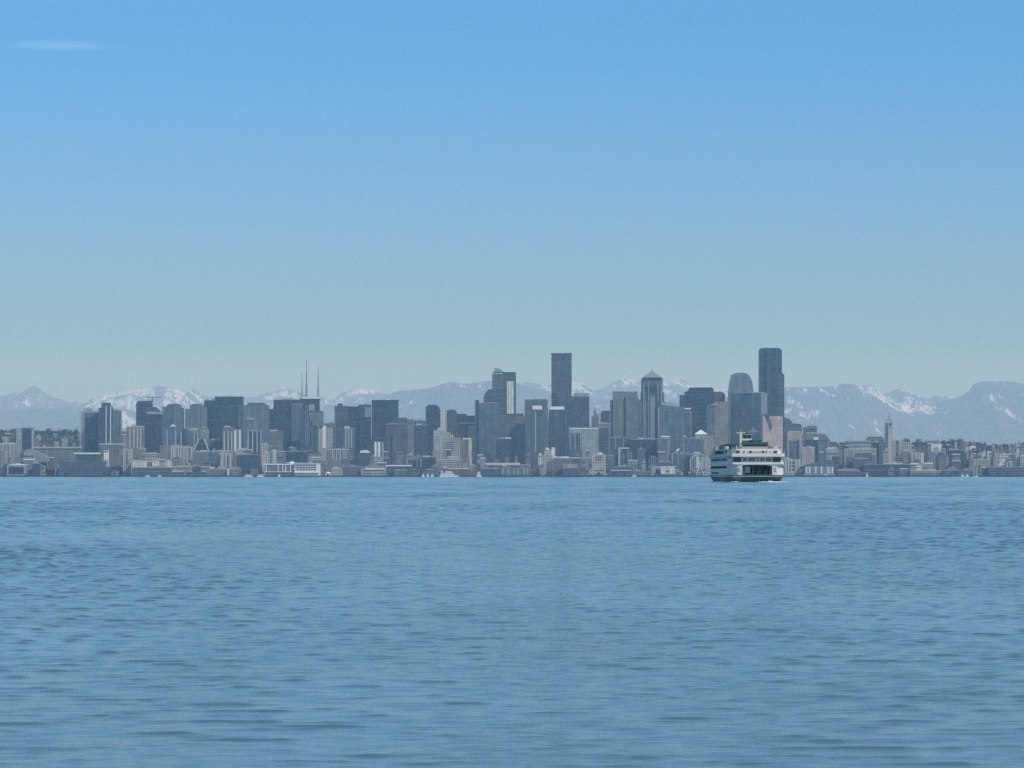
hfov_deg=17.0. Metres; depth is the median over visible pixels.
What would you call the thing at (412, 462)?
building
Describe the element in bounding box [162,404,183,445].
apartment tower
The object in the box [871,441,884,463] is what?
building
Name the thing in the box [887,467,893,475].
building
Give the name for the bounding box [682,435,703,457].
apartment tower
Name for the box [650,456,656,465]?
building
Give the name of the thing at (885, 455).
building
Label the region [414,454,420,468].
building
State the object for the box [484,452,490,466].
building
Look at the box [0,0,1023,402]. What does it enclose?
sky
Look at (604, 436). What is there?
apartment tower
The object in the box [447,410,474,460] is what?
office tower
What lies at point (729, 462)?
ferry
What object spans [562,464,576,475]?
building
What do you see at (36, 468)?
building
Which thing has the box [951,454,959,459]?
building
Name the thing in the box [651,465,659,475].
building
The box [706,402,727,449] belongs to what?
office tower
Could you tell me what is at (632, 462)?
building
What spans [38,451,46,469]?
building
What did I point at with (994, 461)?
building
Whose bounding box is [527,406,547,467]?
office tower
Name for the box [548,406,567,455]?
office tower
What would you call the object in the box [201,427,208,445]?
apartment tower
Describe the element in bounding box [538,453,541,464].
building
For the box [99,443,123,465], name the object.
building
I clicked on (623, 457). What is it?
building
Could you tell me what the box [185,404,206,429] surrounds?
apartment tower
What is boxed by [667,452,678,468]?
building
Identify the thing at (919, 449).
house
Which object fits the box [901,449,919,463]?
building
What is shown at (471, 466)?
building
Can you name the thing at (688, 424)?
office tower
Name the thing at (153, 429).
office tower
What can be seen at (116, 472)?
building
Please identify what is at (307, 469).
terminal building
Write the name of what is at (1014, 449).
house
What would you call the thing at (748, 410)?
office tower
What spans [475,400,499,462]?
office tower
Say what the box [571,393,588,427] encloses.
office tower
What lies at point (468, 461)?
building
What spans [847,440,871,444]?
building
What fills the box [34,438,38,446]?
house
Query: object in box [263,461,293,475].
terminal building
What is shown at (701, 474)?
building
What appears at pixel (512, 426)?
office tower
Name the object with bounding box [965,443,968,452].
house
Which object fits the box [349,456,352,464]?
building
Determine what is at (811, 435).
building
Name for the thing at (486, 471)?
building
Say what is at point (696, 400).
office tower
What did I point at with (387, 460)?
building
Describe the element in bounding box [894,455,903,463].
building
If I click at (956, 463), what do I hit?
building
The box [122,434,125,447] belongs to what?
house
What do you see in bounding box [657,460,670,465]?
building
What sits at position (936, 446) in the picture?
building
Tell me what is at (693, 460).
building
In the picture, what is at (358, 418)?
office tower
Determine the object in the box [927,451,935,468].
building
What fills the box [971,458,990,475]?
building
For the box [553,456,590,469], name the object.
building
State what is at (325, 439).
apartment tower
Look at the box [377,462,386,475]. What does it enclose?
building
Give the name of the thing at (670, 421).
office tower
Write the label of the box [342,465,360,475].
building
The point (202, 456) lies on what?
building
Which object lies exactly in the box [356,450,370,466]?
building
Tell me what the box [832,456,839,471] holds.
building
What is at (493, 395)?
office tower
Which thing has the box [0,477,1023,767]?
water
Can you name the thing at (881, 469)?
warehouse
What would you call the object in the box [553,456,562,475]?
building
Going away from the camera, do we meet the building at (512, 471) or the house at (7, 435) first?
the building at (512, 471)
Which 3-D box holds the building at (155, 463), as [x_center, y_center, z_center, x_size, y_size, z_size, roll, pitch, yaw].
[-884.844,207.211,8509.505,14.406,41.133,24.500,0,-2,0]
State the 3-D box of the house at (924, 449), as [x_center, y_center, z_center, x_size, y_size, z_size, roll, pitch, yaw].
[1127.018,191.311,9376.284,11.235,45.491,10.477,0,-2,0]
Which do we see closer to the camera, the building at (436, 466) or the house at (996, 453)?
the building at (436, 466)
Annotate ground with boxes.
[0,434,1007,475]
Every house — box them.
[5,433,9,442]
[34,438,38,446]
[61,437,67,446]
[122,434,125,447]
[837,445,842,464]
[917,444,920,452]
[922,446,925,459]
[959,443,964,464]
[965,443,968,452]
[966,450,968,461]
[994,449,997,464]
[997,444,1001,452]
[998,453,1010,463]
[1011,452,1018,466]
[1012,446,1016,454]
[1019,444,1023,454]
[1019,455,1023,465]
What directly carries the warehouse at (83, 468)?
on the ground
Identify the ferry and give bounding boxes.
[709,430,784,481]
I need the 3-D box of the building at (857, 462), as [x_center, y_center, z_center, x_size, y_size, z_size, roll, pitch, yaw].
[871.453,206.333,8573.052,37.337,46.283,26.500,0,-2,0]
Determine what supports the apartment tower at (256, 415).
on the ground
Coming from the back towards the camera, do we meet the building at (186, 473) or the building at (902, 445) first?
the building at (902, 445)
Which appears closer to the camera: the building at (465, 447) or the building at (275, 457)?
the building at (275, 457)
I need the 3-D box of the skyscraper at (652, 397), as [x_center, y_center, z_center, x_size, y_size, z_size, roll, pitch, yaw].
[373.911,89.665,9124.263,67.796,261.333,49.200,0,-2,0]
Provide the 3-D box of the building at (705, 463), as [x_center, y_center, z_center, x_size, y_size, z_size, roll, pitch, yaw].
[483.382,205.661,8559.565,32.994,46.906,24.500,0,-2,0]
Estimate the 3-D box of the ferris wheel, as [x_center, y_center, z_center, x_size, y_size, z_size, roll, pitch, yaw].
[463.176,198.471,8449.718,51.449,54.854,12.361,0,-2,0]
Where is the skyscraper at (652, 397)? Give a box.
[639,370,663,438]
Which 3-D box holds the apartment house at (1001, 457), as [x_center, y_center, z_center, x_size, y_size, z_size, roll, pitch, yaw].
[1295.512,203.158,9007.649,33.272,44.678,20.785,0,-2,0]
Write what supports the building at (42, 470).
on the ground
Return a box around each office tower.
[136,401,152,425]
[144,407,162,452]
[204,396,243,447]
[269,398,302,450]
[300,405,322,450]
[335,403,370,457]
[372,400,398,454]
[426,405,439,456]
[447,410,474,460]
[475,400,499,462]
[484,389,503,414]
[492,368,515,414]
[500,414,524,464]
[524,399,547,459]
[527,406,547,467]
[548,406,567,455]
[551,353,571,455]
[569,427,598,457]
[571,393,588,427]
[610,391,640,438]
[658,402,683,452]
[679,387,713,436]
[684,408,691,437]
[695,430,713,457]
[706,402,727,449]
[714,392,724,401]
[728,373,752,443]
[730,392,766,443]
[761,414,782,452]
[783,417,801,457]
[787,431,801,458]
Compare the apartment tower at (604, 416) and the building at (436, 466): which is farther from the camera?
the apartment tower at (604, 416)
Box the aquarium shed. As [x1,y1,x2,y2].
[423,468,437,475]
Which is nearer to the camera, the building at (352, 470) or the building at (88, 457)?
the building at (352, 470)
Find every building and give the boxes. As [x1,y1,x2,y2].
[0,443,16,463]
[0,449,4,467]
[0,468,3,475]
[2,462,7,474]
[8,457,12,464]
[15,457,21,463]
[23,459,34,469]
[32,447,81,468]
[32,461,40,475]
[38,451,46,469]
[41,465,44,475]
[48,457,53,469]
[74,453,101,460]
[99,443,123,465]
[104,449,108,465]
[106,465,122,475]
[111,469,118,475]
[123,448,132,475]
[131,459,146,475]
[132,466,171,475]
[138,447,159,460]
[152,459,158,465]
[158,459,165,466]
[166,460,170,466]
[173,456,180,465]
[183,470,189,475]
[192,466,201,475]
[193,450,198,463]
[194,450,219,467]
[203,462,211,466]
[208,439,221,450]
[209,467,240,475]
[218,448,251,466]
[219,452,232,467]
[236,453,259,475]
[250,469,257,475]
[260,442,281,460]
[262,450,285,475]
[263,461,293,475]
[286,446,308,462]
[294,463,320,475]
[300,359,323,425]
[308,450,321,462]
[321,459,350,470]
[322,448,348,474]
[324,422,335,448]
[331,467,342,475]
[341,457,348,463]
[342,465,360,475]
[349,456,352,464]
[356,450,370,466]
[361,463,392,475]
[370,455,374,463]
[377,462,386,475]
[383,457,390,464]
[386,465,411,475]
[394,468,405,475]
[397,452,402,464]
[406,453,413,464]
[408,459,415,467]
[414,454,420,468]
[415,468,422,475]
[418,456,435,469]
[431,463,438,475]
[432,451,437,458]
[436,455,461,475]
[444,468,469,475]
[445,449,450,458]
[460,438,471,467]
[466,457,469,467]
[469,464,474,475]
[472,468,475,475]
[477,454,482,472]
[480,457,485,474]
[481,467,499,475]
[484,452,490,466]
[496,437,510,462]
[501,466,528,475]
[526,453,529,464]
[533,465,539,475]
[538,447,554,473]
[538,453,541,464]
[547,459,552,474]
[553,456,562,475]
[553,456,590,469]
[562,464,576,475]
[573,458,580,475]
[580,464,585,475]
[584,463,588,475]
[588,464,604,473]
[591,452,605,474]
[592,473,612,475]
[606,455,613,473]
[610,437,629,465]
[614,465,632,475]
[618,447,628,465]
[628,460,637,466]
[633,470,650,475]
[641,460,645,470]
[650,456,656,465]
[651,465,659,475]
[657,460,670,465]
[658,452,665,461]
[660,466,674,475]
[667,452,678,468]
[674,468,682,474]
[679,452,689,475]
[688,471,710,475]
[689,453,696,471]
[699,457,710,475]
[783,459,800,475]
[789,438,802,465]
[801,446,814,464]
[801,465,803,475]
[802,432,830,446]
[803,424,816,433]
[803,437,826,461]
[803,462,834,475]
[819,452,823,462]
[824,460,833,464]
[825,447,837,460]
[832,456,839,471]
[843,444,876,463]
[843,461,851,471]
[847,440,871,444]
[852,457,867,471]
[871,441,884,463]
[871,454,875,463]
[882,448,888,463]
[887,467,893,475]
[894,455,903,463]
[898,441,911,454]
[899,468,907,475]
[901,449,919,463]
[910,463,932,469]
[914,456,918,462]
[920,450,936,469]
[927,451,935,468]
[930,442,941,453]
[937,448,963,469]
[938,451,943,469]
[945,455,948,469]
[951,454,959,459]
[951,460,960,469]
[968,465,978,475]
[969,449,972,465]
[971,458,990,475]
[981,467,986,475]
[992,458,996,464]
[1005,457,1010,466]
[1009,453,1015,466]
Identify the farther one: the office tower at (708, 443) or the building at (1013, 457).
the office tower at (708, 443)
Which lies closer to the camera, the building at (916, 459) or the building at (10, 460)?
the building at (10, 460)
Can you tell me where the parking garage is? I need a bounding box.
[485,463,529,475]
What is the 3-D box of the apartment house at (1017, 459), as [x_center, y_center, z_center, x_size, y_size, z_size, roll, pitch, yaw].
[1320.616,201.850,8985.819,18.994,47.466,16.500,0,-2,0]
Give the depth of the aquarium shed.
8453.24 m
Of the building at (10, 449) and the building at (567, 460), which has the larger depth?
the building at (10, 449)
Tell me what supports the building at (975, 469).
on the ground
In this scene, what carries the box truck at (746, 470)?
on the ferry
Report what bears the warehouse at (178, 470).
on the ground
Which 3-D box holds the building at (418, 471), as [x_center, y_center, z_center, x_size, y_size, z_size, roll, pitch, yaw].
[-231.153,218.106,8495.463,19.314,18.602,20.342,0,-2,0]
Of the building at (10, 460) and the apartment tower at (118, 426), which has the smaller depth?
the building at (10, 460)
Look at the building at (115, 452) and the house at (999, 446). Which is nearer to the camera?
the building at (115, 452)
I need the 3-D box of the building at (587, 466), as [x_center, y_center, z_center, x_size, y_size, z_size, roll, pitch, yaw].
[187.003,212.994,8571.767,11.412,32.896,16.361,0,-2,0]
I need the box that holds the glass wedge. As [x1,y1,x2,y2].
[193,439,208,450]
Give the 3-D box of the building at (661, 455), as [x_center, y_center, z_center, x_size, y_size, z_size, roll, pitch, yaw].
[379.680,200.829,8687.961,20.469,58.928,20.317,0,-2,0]
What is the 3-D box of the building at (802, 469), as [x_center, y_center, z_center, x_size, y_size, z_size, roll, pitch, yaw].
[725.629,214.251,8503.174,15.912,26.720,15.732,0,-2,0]
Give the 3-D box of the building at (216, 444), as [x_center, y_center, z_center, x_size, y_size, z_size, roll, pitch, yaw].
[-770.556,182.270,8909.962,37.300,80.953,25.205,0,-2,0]
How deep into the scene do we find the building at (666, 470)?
8449.28 m
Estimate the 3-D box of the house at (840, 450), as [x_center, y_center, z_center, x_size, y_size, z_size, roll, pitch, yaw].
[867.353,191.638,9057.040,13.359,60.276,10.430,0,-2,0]
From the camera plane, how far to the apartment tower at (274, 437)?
8899.08 m
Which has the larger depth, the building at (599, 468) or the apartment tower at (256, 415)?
the apartment tower at (256, 415)
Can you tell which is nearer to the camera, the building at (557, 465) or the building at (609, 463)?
the building at (557, 465)
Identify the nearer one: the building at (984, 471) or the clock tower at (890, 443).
the building at (984, 471)
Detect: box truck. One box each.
[744,467,749,474]
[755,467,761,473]
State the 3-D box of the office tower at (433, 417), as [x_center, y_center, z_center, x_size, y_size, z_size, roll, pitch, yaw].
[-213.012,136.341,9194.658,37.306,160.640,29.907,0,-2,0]
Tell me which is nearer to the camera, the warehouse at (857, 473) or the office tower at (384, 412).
the warehouse at (857, 473)
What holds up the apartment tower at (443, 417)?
on the ground
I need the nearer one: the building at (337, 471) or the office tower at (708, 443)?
the building at (337, 471)
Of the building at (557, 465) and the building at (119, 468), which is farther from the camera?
the building at (119, 468)
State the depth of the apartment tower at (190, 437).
8862.12 m
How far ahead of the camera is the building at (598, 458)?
8558.07 m
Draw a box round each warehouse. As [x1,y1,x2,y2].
[7,463,27,475]
[59,461,105,475]
[171,465,210,475]
[836,468,869,475]
[862,463,909,475]
[909,469,941,475]
[942,468,972,475]
[987,465,1023,475]
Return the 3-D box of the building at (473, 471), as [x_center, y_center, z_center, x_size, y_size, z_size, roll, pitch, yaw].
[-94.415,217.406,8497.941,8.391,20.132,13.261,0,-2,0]
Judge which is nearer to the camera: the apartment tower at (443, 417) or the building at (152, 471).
the building at (152, 471)
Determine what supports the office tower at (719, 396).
on the ground
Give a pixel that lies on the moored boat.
(448, 474)
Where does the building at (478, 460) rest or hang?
on the ground
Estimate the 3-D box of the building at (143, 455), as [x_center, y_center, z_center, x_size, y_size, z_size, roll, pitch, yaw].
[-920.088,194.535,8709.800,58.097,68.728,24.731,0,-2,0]
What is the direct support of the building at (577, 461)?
on the ground
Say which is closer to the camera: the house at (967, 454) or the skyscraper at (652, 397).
the skyscraper at (652, 397)
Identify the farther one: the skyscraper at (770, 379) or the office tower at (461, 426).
the skyscraper at (770, 379)
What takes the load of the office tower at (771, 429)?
on the ground
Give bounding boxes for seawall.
[0,476,1023,476]
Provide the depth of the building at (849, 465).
8586.76 m
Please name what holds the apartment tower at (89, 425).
on the ground
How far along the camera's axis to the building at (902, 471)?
8472.15 m
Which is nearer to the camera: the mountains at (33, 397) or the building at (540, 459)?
the building at (540, 459)
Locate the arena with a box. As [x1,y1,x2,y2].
[23,449,49,461]
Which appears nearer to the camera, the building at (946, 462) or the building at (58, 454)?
the building at (946, 462)
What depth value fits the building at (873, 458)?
8732.45 m
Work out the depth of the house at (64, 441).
9578.74 m
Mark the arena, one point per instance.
(37, 456)
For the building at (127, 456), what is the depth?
8527.99 m
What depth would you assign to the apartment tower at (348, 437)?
8879.25 m
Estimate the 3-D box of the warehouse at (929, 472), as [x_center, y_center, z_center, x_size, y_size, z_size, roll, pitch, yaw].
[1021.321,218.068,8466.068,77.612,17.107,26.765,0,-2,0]
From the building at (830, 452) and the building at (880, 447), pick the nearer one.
the building at (830, 452)
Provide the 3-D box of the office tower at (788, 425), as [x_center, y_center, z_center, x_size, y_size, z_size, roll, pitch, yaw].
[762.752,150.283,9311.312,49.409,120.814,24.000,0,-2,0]
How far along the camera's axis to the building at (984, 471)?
8494.80 m
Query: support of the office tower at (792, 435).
on the ground
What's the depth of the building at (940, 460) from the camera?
8730.16 m
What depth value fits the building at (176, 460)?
8562.83 m
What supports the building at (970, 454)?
on the ground
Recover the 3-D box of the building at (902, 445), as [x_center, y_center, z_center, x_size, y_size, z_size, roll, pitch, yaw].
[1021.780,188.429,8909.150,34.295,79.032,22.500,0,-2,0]
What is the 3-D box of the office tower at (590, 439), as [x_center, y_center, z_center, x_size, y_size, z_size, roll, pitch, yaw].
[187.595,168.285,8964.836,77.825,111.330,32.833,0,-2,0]
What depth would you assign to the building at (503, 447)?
8798.72 m
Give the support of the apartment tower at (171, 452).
on the ground
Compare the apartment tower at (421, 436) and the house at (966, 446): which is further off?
the house at (966, 446)
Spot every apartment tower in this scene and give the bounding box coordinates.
[16,426,33,459]
[80,407,98,454]
[98,403,114,454]
[115,409,121,443]
[126,426,143,460]
[160,444,192,465]
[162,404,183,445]
[164,424,177,444]
[181,428,200,448]
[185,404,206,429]
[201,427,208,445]
[222,426,242,465]
[244,403,268,447]
[247,429,261,469]
[266,430,282,450]
[318,426,332,456]
[343,426,354,464]
[374,442,383,463]
[386,416,413,464]
[414,419,427,456]
[440,408,446,429]
[569,432,581,457]
[597,422,610,454]
[600,411,609,422]
[629,438,656,470]
[657,436,671,461]
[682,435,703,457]
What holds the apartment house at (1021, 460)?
on the ground
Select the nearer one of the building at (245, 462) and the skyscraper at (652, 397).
the building at (245, 462)
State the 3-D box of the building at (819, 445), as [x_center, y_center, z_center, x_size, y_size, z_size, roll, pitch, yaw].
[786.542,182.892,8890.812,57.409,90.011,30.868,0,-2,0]
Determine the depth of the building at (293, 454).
8598.29 m
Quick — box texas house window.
[744,444,766,445]
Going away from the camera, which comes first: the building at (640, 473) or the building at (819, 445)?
the building at (640, 473)
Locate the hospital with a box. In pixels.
[866,437,883,441]
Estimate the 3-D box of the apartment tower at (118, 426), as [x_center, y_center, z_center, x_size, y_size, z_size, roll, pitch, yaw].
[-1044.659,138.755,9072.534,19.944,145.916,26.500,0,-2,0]
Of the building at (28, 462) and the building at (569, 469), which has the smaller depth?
the building at (569, 469)
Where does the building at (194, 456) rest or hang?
on the ground
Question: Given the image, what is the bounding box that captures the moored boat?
[440,471,458,476]
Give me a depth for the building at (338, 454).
8638.52 m
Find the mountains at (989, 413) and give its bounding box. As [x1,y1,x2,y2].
[0,381,1023,448]
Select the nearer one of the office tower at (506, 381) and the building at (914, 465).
the building at (914, 465)
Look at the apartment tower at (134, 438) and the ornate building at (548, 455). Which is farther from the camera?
the apartment tower at (134, 438)
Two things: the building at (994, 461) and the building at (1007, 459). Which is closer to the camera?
the building at (994, 461)
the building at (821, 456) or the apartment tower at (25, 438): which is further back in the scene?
the apartment tower at (25, 438)
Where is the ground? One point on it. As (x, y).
(44, 442)
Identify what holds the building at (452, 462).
on the ground
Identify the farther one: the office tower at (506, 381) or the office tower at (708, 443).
the office tower at (506, 381)
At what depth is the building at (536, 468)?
8559.52 m
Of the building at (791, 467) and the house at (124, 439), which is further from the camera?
the house at (124, 439)
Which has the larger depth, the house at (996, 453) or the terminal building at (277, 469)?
the house at (996, 453)
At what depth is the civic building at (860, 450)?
8948.37 m
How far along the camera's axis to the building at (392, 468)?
8486.86 m
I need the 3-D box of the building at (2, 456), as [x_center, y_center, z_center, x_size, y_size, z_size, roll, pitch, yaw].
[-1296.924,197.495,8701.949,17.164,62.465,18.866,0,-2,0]
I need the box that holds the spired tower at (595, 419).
[591,408,599,427]
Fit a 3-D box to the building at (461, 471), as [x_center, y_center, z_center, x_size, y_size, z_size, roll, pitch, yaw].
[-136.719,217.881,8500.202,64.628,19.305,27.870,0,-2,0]
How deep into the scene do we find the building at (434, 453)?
8735.64 m
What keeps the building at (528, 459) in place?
on the ground
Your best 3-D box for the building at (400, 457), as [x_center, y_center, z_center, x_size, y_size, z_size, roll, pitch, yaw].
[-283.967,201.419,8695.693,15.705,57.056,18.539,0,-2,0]
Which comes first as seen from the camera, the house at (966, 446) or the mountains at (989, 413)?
the house at (966, 446)
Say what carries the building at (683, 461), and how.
on the ground
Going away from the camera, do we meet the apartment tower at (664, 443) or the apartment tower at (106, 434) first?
the apartment tower at (664, 443)
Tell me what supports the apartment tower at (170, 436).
on the ground
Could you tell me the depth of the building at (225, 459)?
8557.90 m
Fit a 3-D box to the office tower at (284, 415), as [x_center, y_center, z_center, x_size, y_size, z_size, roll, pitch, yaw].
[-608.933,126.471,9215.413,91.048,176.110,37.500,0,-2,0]
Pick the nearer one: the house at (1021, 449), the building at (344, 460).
the building at (344, 460)
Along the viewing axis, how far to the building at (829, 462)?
8580.17 m
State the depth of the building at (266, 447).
8720.61 m
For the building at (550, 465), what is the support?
on the ground
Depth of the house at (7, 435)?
9772.70 m
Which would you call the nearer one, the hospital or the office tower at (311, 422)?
the office tower at (311, 422)
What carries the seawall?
on the ground
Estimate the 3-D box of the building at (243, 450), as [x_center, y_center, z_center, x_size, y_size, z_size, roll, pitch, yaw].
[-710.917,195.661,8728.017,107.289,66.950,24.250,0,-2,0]
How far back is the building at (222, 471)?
8455.24 m
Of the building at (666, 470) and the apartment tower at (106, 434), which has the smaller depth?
the building at (666, 470)
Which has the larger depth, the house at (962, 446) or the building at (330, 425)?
the building at (330, 425)
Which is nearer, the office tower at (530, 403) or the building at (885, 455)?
the building at (885, 455)
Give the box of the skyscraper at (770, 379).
[758,348,783,416]
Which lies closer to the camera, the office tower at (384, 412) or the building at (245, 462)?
the building at (245, 462)
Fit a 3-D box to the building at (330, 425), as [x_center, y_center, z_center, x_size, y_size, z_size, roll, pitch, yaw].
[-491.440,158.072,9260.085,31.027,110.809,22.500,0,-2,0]
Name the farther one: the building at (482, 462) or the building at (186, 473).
the building at (482, 462)
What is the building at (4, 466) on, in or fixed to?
on the ground
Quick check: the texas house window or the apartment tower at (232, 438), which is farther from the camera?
the apartment tower at (232, 438)
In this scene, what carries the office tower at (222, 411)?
on the ground
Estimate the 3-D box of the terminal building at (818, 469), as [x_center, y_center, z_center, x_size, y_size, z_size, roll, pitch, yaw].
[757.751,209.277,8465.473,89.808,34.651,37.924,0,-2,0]
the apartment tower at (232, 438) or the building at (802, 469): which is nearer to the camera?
the building at (802, 469)
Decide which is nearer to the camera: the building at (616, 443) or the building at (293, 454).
the building at (293, 454)
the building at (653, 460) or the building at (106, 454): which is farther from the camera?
the building at (106, 454)
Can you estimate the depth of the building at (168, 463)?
8497.82 m
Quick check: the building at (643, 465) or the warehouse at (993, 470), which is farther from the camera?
the building at (643, 465)
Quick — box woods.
[0,430,1023,475]
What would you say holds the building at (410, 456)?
on the ground
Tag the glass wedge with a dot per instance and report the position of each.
(201, 444)
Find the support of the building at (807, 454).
on the ground
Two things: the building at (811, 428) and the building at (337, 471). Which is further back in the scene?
the building at (811, 428)
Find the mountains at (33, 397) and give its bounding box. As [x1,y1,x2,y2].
[0,378,955,410]
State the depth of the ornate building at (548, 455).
8698.25 m
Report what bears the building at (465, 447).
on the ground
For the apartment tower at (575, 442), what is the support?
on the ground
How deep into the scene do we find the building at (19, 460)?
8564.73 m
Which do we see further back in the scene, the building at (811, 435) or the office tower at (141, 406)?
the office tower at (141, 406)
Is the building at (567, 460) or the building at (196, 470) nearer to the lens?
the building at (196, 470)
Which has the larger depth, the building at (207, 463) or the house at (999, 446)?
the house at (999, 446)
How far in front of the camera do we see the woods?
9859.36 m
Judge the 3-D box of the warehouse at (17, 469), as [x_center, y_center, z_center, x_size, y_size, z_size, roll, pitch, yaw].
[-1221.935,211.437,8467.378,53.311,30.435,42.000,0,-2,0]
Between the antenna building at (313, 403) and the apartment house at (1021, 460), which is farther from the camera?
the antenna building at (313, 403)
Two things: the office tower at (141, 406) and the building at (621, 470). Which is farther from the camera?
the office tower at (141, 406)
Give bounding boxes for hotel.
[434,428,459,458]
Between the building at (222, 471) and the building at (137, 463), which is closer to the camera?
the building at (222, 471)
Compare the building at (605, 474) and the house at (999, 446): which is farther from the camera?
the house at (999, 446)
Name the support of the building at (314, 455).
on the ground
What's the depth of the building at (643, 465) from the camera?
8593.52 m
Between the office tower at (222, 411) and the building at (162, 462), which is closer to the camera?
the building at (162, 462)
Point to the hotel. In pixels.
(444, 439)
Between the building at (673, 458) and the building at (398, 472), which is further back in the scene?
the building at (673, 458)
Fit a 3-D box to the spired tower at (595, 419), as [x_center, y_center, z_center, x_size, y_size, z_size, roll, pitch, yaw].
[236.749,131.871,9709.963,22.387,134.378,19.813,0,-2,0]
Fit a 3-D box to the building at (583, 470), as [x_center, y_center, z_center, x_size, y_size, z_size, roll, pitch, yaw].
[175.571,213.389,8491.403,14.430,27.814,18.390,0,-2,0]
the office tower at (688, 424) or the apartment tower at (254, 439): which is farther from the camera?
the office tower at (688, 424)
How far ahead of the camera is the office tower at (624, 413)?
9250.24 m
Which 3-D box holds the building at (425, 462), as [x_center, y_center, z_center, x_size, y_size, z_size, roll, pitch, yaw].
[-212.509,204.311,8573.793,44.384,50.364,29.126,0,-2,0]
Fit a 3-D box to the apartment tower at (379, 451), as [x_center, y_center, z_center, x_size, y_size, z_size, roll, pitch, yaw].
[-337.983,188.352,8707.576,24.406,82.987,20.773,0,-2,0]
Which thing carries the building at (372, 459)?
on the ground
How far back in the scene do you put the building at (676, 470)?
8451.25 m
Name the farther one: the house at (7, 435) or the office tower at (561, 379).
the house at (7, 435)
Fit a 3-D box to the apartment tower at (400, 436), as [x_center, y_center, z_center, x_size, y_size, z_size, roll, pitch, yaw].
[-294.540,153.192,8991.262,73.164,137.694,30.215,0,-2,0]
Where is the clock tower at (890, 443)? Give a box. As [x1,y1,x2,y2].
[885,413,895,462]
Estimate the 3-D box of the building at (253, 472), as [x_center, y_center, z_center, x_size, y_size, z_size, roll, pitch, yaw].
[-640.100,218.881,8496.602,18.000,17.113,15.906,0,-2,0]
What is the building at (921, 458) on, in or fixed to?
on the ground
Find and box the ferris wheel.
[689,453,709,475]
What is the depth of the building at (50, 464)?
8669.97 m
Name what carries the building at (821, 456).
on the ground
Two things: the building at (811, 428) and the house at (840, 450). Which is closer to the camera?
the house at (840, 450)
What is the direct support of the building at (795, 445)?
on the ground
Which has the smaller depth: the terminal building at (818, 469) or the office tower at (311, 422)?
the terminal building at (818, 469)
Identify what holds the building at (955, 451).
on the ground
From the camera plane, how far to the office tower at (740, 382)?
9453.26 m
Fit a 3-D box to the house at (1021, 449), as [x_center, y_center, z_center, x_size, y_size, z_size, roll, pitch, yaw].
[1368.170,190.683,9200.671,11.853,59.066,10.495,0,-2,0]
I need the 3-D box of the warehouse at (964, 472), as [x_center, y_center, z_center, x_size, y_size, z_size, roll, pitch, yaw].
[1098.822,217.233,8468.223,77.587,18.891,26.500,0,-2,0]
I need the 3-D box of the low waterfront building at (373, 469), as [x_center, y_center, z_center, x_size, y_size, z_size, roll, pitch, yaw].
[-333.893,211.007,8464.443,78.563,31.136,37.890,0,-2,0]
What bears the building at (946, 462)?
on the ground

